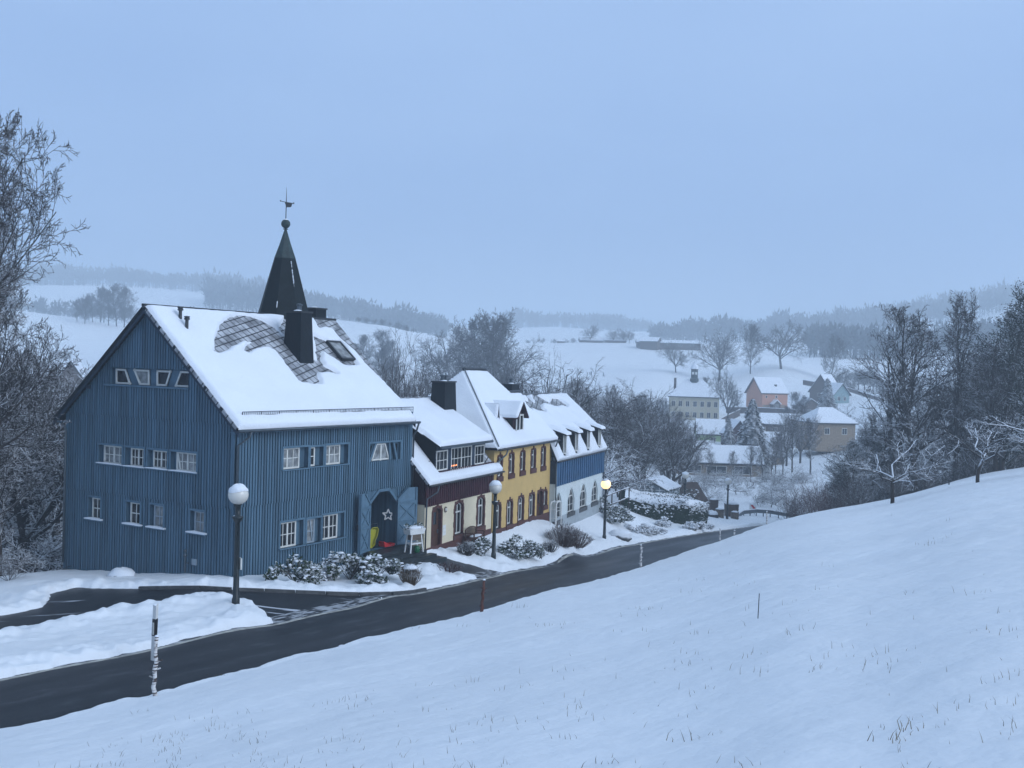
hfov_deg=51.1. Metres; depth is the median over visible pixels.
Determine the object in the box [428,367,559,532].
yellow house
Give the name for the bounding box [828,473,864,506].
bare shrub
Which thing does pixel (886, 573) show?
snowy ground
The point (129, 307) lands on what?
bare tree
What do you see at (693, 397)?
town hall
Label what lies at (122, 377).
window
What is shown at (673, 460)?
bare tree
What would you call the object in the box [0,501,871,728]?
road
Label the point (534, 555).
evergreen shrub
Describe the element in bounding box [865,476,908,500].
bare shrub
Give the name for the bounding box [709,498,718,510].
storage bin
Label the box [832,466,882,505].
bare shrub
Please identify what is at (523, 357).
bare tree
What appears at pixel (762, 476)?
bare shrub
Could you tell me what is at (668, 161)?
sky
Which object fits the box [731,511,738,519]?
storage bin
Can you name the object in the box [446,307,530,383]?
bare tree
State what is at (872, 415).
bare tree
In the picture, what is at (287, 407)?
blue house
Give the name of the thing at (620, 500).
log rail
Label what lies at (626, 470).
snowy tree
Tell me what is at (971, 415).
leafy tree
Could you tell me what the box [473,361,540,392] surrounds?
bare tree
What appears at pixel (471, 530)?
bench
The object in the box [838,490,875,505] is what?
bare shrub
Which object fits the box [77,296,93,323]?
bare tree
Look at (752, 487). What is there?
bare shrub
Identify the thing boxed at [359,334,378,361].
bare tree
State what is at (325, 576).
evergreen shrub
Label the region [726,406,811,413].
timber fence
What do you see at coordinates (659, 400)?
bare tree
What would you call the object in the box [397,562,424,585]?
bare shrub
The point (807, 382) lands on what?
timber fence
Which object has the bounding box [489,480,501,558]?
street lamp
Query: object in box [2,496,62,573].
snowy tree
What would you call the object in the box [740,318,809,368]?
bare tree
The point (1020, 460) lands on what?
bare shrub
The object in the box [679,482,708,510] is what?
dark shed
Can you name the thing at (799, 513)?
bare shrub
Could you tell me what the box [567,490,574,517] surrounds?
window
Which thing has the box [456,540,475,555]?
bare shrub
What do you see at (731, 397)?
bare tree
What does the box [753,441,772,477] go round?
bare tree
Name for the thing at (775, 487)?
bare shrub
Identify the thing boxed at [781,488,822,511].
bare shrub
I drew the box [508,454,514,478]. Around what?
window
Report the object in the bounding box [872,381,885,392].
bare tree
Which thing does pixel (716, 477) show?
bare shrub
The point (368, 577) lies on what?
rhododendron
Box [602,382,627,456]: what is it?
bare tree
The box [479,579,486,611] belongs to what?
wooden stake
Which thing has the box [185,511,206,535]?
window
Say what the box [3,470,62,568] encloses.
snowy tree
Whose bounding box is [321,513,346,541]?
window
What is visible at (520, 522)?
window
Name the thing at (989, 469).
bare shrub
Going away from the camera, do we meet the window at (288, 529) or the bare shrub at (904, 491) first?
the window at (288, 529)
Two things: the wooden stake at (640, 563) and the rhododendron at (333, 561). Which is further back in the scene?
the wooden stake at (640, 563)
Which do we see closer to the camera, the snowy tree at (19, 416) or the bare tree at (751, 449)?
the snowy tree at (19, 416)
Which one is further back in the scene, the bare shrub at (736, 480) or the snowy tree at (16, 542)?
the bare shrub at (736, 480)
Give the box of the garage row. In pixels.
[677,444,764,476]
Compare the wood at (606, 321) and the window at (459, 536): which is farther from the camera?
the wood at (606, 321)
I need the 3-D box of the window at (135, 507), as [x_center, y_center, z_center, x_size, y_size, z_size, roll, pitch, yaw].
[-17.087,5.876,48.345,1.248,1.058,0.282,2,1,31]
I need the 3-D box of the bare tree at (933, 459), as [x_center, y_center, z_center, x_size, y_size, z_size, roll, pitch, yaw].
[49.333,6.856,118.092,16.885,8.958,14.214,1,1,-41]
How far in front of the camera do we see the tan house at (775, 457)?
215.27 m
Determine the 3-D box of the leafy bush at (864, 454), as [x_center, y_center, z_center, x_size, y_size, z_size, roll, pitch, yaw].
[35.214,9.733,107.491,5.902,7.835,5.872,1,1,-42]
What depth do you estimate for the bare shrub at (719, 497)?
138.49 m
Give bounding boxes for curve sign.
[749,504,755,513]
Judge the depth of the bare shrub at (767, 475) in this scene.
176.22 m
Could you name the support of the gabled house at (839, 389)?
on the snowy ground at (886, 573)
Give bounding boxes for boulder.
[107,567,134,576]
[609,529,631,541]
[624,524,636,529]
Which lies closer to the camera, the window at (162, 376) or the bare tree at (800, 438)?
the window at (162, 376)
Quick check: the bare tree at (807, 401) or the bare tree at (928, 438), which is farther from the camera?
the bare tree at (807, 401)
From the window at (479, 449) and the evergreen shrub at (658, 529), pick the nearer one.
the window at (479, 449)
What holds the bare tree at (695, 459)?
on the snowy ground at (886, 573)
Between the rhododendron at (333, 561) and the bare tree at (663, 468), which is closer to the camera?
the rhododendron at (333, 561)
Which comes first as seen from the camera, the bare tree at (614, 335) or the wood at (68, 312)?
the bare tree at (614, 335)
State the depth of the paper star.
54.66 m
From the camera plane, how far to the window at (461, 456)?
59.39 m
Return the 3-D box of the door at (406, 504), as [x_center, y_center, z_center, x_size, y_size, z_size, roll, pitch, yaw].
[-5.424,6.755,54.958,1.315,2.912,0.153,1,1,-45]
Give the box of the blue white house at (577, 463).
[522,392,607,524]
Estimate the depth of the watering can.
53.59 m
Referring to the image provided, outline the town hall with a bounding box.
[668,361,719,419]
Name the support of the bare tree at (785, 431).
on the snowy ground at (886, 573)
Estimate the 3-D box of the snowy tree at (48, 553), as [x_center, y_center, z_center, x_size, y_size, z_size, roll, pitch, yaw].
[-23.380,8.075,53.206,6.959,3.693,7.114,2,1,-7]
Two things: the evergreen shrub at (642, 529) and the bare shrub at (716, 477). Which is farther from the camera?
the bare shrub at (716, 477)
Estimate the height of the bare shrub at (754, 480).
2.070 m
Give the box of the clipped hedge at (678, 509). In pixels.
[618,487,709,524]
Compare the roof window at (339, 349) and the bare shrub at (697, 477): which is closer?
the roof window at (339, 349)
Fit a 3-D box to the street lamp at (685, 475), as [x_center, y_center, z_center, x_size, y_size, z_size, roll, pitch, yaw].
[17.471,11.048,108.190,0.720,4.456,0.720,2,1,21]
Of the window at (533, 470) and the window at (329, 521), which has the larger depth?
the window at (533, 470)
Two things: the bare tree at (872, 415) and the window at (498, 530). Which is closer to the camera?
the window at (498, 530)
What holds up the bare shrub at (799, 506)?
on the snowy ground at (886, 573)
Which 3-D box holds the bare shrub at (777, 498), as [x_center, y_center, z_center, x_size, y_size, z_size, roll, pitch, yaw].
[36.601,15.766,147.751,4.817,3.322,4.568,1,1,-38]
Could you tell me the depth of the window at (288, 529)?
48.06 m
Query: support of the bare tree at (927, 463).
on the snowy ground at (886, 573)
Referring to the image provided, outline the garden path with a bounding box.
[437,555,486,573]
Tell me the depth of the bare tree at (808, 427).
186.51 m
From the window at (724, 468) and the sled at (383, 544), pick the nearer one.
the sled at (383, 544)
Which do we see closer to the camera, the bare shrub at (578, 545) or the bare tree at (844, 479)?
the bare shrub at (578, 545)
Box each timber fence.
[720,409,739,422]
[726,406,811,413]
[803,380,814,385]
[846,387,884,400]
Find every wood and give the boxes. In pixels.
[0,261,267,291]
[0,295,109,322]
[56,306,196,321]
[198,277,452,336]
[499,307,653,331]
[647,312,778,342]
[764,276,1023,336]
[801,317,1015,360]
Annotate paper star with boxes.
[382,499,391,519]
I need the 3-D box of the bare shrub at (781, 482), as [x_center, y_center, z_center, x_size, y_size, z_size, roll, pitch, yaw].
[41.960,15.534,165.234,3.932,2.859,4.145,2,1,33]
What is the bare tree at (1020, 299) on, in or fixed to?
on the snowy ground at (886, 573)
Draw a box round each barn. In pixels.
[58,360,87,393]
[639,337,661,349]
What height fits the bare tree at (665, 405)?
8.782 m
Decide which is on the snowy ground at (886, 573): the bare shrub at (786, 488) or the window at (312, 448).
the bare shrub at (786, 488)
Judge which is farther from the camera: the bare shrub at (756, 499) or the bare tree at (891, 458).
the bare shrub at (756, 499)
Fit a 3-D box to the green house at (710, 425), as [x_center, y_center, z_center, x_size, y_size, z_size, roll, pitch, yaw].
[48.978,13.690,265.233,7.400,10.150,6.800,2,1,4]
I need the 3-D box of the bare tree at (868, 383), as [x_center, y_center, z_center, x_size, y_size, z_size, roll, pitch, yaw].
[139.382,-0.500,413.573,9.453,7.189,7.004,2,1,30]
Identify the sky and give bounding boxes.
[0,0,1023,331]
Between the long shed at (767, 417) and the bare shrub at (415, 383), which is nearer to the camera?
the bare shrub at (415, 383)
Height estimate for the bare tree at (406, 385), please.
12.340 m
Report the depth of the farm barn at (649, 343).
555.22 m
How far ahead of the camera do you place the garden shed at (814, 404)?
340.43 m
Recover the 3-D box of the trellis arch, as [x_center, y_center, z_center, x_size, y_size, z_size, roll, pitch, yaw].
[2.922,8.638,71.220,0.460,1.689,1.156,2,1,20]
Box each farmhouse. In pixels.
[578,337,603,342]
[604,337,626,342]
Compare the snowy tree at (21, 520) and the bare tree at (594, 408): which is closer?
the snowy tree at (21, 520)
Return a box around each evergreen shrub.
[263,552,323,583]
[315,562,339,580]
[468,536,491,555]
[496,534,544,559]
[518,539,547,558]
[599,497,615,514]
[603,505,627,523]
[616,506,634,520]
[626,523,655,534]
[648,526,667,534]
[653,516,672,527]
[682,521,714,530]
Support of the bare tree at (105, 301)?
on the snowy ground at (886, 573)
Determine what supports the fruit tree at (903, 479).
on the snowy ground at (886, 573)
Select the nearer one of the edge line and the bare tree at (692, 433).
the edge line
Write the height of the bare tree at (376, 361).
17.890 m
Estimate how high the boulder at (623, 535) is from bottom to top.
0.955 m
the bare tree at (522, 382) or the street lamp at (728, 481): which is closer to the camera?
the street lamp at (728, 481)
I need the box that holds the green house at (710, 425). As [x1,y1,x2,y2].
[693,418,725,441]
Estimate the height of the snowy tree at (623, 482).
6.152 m
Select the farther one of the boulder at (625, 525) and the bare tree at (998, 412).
the bare tree at (998, 412)
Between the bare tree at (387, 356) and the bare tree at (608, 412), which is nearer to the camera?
the bare tree at (608, 412)
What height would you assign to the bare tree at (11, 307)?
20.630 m
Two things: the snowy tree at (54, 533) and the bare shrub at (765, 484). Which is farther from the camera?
the bare shrub at (765, 484)
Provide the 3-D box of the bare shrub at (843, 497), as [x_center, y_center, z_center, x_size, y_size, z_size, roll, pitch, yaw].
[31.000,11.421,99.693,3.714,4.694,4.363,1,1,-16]
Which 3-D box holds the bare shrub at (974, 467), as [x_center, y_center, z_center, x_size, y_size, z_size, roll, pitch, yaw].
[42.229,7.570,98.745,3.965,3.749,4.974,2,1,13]
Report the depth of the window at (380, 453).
53.47 m
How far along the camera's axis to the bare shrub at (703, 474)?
177.48 m
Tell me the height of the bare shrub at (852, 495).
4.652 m
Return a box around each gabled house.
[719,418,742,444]
[808,374,836,401]
[820,382,851,403]
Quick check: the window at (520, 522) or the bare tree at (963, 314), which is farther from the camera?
the bare tree at (963, 314)
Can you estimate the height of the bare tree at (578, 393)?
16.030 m
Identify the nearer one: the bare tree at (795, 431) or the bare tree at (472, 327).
the bare tree at (795, 431)
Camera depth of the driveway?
40.68 m
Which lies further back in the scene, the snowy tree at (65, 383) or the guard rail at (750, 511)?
the guard rail at (750, 511)
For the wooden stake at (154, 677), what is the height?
1.344 m
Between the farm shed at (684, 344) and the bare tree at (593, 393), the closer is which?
the bare tree at (593, 393)
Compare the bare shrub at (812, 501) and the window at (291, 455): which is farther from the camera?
the bare shrub at (812, 501)
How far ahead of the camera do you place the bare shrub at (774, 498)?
143.78 m
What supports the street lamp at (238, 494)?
on the snowy ground at (886, 573)
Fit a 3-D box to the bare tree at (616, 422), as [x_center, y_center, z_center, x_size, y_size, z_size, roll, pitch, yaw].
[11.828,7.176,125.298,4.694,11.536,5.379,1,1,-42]
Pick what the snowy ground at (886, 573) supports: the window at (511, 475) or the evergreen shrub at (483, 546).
the evergreen shrub at (483, 546)
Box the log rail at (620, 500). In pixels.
[608,486,629,509]
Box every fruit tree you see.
[839,429,956,503]
[928,408,1023,482]
[971,413,1023,443]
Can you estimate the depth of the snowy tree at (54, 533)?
73.86 m
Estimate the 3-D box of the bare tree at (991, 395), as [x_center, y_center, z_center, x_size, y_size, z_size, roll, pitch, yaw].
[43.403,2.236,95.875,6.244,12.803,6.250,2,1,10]
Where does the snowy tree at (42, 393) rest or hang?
on the snowy ground at (886, 573)
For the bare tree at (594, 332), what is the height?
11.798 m
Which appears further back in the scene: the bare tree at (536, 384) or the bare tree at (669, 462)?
the bare tree at (669, 462)
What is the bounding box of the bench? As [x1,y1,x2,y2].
[464,526,484,542]
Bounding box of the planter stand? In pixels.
[403,522,425,553]
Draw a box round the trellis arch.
[550,501,561,525]
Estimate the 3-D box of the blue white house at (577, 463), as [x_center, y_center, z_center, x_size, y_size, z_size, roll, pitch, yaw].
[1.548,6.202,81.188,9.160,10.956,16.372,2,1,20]
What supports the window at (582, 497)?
in the blue white house at (577, 463)
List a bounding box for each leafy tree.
[932,361,1010,466]
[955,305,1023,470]
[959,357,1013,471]
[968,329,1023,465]
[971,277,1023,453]
[993,338,1023,468]
[997,310,1023,445]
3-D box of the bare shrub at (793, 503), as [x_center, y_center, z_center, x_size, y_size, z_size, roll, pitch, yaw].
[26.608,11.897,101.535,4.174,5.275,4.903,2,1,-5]
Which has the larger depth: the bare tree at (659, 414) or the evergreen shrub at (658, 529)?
the bare tree at (659, 414)
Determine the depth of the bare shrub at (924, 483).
93.67 m
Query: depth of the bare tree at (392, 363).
302.20 m
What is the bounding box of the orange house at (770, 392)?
[744,377,788,407]
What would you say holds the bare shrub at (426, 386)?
on the snowy ground at (886, 573)
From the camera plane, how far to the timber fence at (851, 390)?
371.93 m
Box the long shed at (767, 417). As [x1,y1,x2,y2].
[759,413,802,431]
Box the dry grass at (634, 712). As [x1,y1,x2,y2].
[54,514,1023,767]
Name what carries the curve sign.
on the snowy ground at (886, 573)
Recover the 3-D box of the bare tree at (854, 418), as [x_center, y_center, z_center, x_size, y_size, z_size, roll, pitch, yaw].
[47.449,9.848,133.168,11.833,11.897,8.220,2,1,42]
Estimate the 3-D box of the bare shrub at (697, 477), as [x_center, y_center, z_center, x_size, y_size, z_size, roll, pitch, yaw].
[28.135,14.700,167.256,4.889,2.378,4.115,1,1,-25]
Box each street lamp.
[228,483,248,603]
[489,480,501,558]
[601,478,610,538]
[682,471,688,494]
[725,478,731,518]
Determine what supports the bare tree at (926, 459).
on the snowy ground at (886, 573)
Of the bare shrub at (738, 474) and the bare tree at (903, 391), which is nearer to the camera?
the bare tree at (903, 391)
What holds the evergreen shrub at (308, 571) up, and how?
on the snowy ground at (886, 573)
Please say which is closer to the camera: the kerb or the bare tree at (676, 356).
the kerb
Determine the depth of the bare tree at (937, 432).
107.76 m
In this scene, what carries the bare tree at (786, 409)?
on the snowy ground at (886, 573)
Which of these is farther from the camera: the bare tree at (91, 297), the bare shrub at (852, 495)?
the bare tree at (91, 297)
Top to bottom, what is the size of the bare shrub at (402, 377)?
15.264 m
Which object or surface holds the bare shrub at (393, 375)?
on the snowy ground at (886, 573)
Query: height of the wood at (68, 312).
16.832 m
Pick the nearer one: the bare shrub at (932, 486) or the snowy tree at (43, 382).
the snowy tree at (43, 382)
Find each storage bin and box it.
[708,510,718,517]
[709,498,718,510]
[715,507,723,517]
[724,501,738,516]
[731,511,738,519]
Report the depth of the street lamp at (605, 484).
76.47 m
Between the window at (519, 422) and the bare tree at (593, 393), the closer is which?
the window at (519, 422)
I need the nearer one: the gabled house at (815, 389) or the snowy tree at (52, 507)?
the snowy tree at (52, 507)
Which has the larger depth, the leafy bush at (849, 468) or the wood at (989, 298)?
the wood at (989, 298)
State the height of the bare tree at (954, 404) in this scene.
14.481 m
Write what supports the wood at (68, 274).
on the snowy ground at (886, 573)
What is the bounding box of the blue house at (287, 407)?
[53,188,446,576]
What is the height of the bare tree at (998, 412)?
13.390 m
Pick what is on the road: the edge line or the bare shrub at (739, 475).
the edge line
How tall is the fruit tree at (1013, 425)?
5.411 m
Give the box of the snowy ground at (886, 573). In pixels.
[0,283,1023,767]
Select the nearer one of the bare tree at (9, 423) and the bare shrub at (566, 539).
the bare tree at (9, 423)
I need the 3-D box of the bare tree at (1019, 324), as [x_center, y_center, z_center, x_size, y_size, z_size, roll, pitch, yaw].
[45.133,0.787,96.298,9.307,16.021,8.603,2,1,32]
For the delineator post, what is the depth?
29.96 m
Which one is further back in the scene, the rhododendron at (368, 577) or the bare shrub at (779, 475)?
the bare shrub at (779, 475)
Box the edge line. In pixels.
[0,525,762,680]
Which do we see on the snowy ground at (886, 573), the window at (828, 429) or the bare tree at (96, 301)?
the bare tree at (96, 301)
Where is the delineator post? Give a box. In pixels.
[151,603,158,660]
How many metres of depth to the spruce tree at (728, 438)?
221.66 m
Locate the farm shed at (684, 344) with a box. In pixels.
[635,339,700,350]
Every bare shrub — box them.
[0,549,40,580]
[371,325,437,396]
[373,356,418,396]
[397,357,430,396]
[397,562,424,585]
[401,371,439,396]
[431,561,463,572]
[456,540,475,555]
[540,541,560,552]
[542,521,584,546]
[573,530,593,548]
[675,476,720,492]
[677,472,711,482]
[692,466,721,479]
[696,474,714,484]
[701,481,722,499]
[704,471,728,484]
[706,476,721,487]
[708,492,729,500]
[716,477,752,495]
[722,465,744,481]
[723,470,751,481]
[729,473,743,486]
[739,481,756,489]
[744,474,765,484]
[744,492,772,506]
[750,466,781,482]
[753,478,788,494]
[754,470,769,481]
[754,485,787,510]
[756,480,774,489]
[759,489,789,504]
[766,468,793,481]
[768,480,802,491]
[769,476,794,487]
[770,465,817,481]
[770,483,806,519]
[774,483,796,492]
[778,497,810,513]
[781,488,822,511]
[785,495,814,516]
[788,471,840,513]
[792,468,816,482]
[793,471,808,483]
[793,484,823,498]
[808,486,846,510]
[823,476,847,508]
[826,484,868,509]
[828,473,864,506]
[828,488,863,508]
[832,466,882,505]
[833,475,885,506]
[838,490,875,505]
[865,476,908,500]
[876,469,913,499]
[881,457,911,496]
[882,463,914,496]
[907,462,939,490]
[915,456,943,489]
[919,465,949,489]
[927,469,951,484]
[946,460,980,480]
[947,449,992,476]
[951,470,971,480]
[971,450,1005,472]
[1005,458,1021,469]
[1007,454,1023,467]
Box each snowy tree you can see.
[0,342,72,459]
[0,348,71,562]
[0,366,52,527]
[0,406,64,572]
[0,417,44,575]
[1,483,70,575]
[2,481,62,571]
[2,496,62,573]
[2,500,62,573]
[2,524,62,572]
[3,363,92,556]
[3,386,66,571]
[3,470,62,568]
[15,372,87,549]
[28,364,87,473]
[29,508,62,537]
[602,439,655,496]
[602,442,662,494]
[602,443,658,491]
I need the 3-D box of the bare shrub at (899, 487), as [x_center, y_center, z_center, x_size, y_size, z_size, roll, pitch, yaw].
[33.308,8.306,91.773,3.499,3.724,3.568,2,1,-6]
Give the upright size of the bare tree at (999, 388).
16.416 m
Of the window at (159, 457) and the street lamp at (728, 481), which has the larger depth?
the street lamp at (728, 481)
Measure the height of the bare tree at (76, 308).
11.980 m
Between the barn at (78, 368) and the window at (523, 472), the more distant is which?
the barn at (78, 368)
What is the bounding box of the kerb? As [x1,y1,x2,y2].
[138,585,426,595]
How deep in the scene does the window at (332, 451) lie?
50.47 m
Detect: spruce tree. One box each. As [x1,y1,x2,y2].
[720,418,736,444]
[735,399,774,473]
[815,379,837,408]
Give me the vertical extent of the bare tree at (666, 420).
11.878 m
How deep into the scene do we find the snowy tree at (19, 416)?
64.44 m
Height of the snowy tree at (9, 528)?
6.565 m
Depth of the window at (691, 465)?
192.33 m
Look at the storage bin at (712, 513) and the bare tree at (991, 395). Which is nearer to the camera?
the bare tree at (991, 395)
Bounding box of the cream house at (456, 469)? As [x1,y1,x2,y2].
[400,374,504,549]
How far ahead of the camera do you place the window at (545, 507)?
72.30 m
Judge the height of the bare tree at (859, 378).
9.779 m
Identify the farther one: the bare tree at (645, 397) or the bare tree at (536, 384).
the bare tree at (645, 397)
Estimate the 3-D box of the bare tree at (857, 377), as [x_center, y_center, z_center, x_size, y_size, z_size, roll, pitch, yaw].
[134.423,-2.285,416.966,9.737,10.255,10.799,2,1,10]
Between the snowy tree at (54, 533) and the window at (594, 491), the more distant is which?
the window at (594, 491)
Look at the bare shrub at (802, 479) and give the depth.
172.54 m
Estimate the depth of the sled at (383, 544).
53.78 m
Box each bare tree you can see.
[0,109,89,485]
[0,212,80,515]
[0,372,52,526]
[70,300,82,317]
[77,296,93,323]
[80,292,102,321]
[85,286,107,321]
[97,283,130,326]
[97,290,121,325]
[105,284,138,326]
[127,305,136,322]
[355,344,377,367]
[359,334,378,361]
[370,327,395,363]
[374,347,392,373]
[378,347,397,369]
[378,356,415,395]
[379,339,403,363]
[393,374,429,396]
[405,356,446,394]
[408,331,502,386]
[427,330,502,380]
[429,363,461,391]
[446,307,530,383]
[448,313,512,380]
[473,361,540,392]
[475,324,558,391]
[508,363,607,406]
[508,373,559,392]
[540,377,617,413]
[541,346,574,395]
[542,358,646,465]
[550,378,605,413]
[567,376,589,396]
[569,382,607,413]
[573,389,639,470]
[580,324,603,342]
[582,391,616,440]
[584,387,681,479]
[585,382,626,418]
[593,396,638,489]
[597,393,669,487]
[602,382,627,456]
[607,328,619,342]
[608,376,716,480]
[609,395,700,479]
[616,399,678,448]
[617,329,627,339]
[622,330,634,342]
[626,399,662,479]
[635,390,653,410]
[640,412,704,481]
[644,406,705,478]
[647,428,690,474]
[651,414,713,481]
[654,397,671,416]
[654,427,701,482]
[655,341,690,372]
[656,409,689,458]
[659,413,714,484]
[672,411,687,431]
[678,424,708,442]
[687,328,742,380]
[691,448,701,475]
[704,451,716,480]
[708,363,743,419]
[728,451,739,475]
[739,323,764,373]
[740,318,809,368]
[741,444,758,480]
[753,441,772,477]
[762,406,805,465]
[765,406,801,431]
[765,437,783,473]
[767,435,783,472]
[774,428,792,475]
[781,399,810,452]
[782,406,793,413]
[783,419,803,471]
[787,411,826,462]
[789,391,804,413]
[797,417,822,473]
[798,395,810,413]
[813,410,924,498]
[820,334,846,373]
[821,392,854,417]
[828,371,845,382]
[832,466,857,506]
[833,366,854,383]
[838,322,1004,475]
[843,376,861,389]
[848,367,868,389]
[850,414,930,470]
[853,369,873,389]
[856,303,977,492]
[857,412,885,477]
[862,371,884,387]
[862,376,874,390]
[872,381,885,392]
[877,440,972,483]
[880,426,958,479]
[881,384,962,478]
[884,357,964,453]
[888,432,1007,479]
[893,380,967,479]
[911,395,1020,483]
[912,354,1022,473]
[921,288,1001,480]
[923,338,1010,468]
[938,375,1019,472]
[940,369,999,477]
[954,356,1023,466]
[962,339,1023,471]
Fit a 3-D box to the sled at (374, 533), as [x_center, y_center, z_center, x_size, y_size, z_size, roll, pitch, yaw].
[-6.988,7.672,53.530,0.625,1.057,0.161,1,1,-22]
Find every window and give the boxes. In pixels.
[84,498,102,521]
[96,445,122,466]
[116,369,130,384]
[122,448,144,468]
[122,502,142,527]
[133,368,149,384]
[145,450,167,470]
[145,505,165,530]
[156,370,171,385]
[168,452,197,474]
[175,371,188,386]
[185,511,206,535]
[278,521,305,550]
[281,447,310,470]
[306,518,323,545]
[311,447,325,467]
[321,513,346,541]
[325,340,355,360]
[326,445,349,466]
[371,443,388,460]
[435,450,447,470]
[451,445,471,468]
[453,503,464,540]
[474,444,484,464]
[476,498,485,532]
[496,457,503,481]
[496,505,501,532]
[506,501,513,530]
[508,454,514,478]
[515,413,523,430]
[517,497,524,525]
[519,452,525,475]
[528,494,535,521]
[530,450,536,473]
[540,448,546,470]
[540,492,547,510]
[552,493,562,524]
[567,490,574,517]
[579,485,586,512]
[591,481,598,506]
[687,465,700,472]
[706,466,726,473]
[734,466,751,474]
[824,428,829,433]
[842,428,846,434]
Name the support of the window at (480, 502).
in the cream house at (456, 469)
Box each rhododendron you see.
[320,551,379,580]
[351,553,406,575]
[354,568,389,584]
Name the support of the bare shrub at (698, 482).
on the snowy ground at (886, 573)
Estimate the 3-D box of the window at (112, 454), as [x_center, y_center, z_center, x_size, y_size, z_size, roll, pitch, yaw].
[-18.411,3.273,49.165,1.813,0.906,0.262,2,1,31]
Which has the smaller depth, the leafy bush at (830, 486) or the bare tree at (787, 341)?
the leafy bush at (830, 486)
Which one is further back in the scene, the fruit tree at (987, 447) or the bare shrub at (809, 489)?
the bare shrub at (809, 489)
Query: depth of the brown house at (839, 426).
225.49 m
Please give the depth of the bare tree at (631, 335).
599.44 m
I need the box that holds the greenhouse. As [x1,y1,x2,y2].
[628,475,680,494]
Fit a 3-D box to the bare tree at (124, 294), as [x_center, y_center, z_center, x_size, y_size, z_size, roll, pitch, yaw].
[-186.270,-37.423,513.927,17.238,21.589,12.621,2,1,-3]
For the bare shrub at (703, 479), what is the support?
on the snowy ground at (886, 573)
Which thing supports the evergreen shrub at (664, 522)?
on the snowy ground at (886, 573)
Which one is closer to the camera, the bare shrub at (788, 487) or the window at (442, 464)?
the window at (442, 464)
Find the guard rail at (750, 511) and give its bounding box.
[739,509,801,517]
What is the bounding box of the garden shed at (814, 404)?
[791,398,819,409]
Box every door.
[356,493,371,554]
[395,487,417,544]
[433,509,437,545]
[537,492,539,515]
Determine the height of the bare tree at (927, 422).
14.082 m
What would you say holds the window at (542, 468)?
in the yellow house at (511, 422)
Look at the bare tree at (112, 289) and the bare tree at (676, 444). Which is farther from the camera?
the bare tree at (112, 289)
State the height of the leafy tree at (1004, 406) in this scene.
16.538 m
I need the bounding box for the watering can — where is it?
[412,545,421,552]
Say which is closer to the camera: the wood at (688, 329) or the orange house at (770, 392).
the orange house at (770, 392)
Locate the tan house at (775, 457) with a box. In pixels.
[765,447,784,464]
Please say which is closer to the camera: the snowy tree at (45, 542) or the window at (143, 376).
the window at (143, 376)
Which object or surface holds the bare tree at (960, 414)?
on the snowy ground at (886, 573)
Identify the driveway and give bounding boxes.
[0,587,389,628]
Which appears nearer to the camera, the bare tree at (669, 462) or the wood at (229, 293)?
the bare tree at (669, 462)
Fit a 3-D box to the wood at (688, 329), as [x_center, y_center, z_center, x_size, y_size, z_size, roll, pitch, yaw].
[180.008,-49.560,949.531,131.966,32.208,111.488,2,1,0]
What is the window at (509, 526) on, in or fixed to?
in the yellow house at (511, 422)
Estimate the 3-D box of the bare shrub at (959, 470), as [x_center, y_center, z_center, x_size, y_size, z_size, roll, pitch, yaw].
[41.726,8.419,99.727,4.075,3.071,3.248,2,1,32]
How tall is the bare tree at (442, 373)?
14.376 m
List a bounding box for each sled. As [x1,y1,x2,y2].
[370,527,378,547]
[379,541,394,546]
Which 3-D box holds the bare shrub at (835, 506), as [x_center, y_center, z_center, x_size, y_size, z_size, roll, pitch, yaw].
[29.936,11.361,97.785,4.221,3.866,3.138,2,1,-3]
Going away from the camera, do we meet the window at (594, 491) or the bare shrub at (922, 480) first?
the window at (594, 491)
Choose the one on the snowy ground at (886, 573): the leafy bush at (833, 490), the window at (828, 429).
the leafy bush at (833, 490)
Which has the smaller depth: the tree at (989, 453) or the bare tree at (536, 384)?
the tree at (989, 453)
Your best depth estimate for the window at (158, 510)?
47.60 m
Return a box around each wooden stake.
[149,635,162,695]
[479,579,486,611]
[639,544,642,567]
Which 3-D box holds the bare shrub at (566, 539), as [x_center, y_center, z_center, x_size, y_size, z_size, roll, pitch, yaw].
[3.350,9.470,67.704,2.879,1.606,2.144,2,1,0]
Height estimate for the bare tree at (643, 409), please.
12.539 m
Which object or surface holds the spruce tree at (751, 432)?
on the snowy ground at (886, 573)
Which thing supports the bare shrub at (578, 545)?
on the snowy ground at (886, 573)
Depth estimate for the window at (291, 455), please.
48.09 m
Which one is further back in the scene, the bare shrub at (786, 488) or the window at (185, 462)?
the bare shrub at (786, 488)
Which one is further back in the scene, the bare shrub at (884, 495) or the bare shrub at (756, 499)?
the bare shrub at (756, 499)
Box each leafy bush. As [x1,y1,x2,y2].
[818,464,872,508]
[819,479,850,509]
[822,464,871,500]
[825,440,883,507]
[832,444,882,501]
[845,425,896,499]
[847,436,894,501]
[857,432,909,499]
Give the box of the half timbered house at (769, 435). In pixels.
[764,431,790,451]
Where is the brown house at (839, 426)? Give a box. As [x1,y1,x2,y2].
[794,407,858,451]
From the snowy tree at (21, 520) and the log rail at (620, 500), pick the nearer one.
the snowy tree at (21, 520)

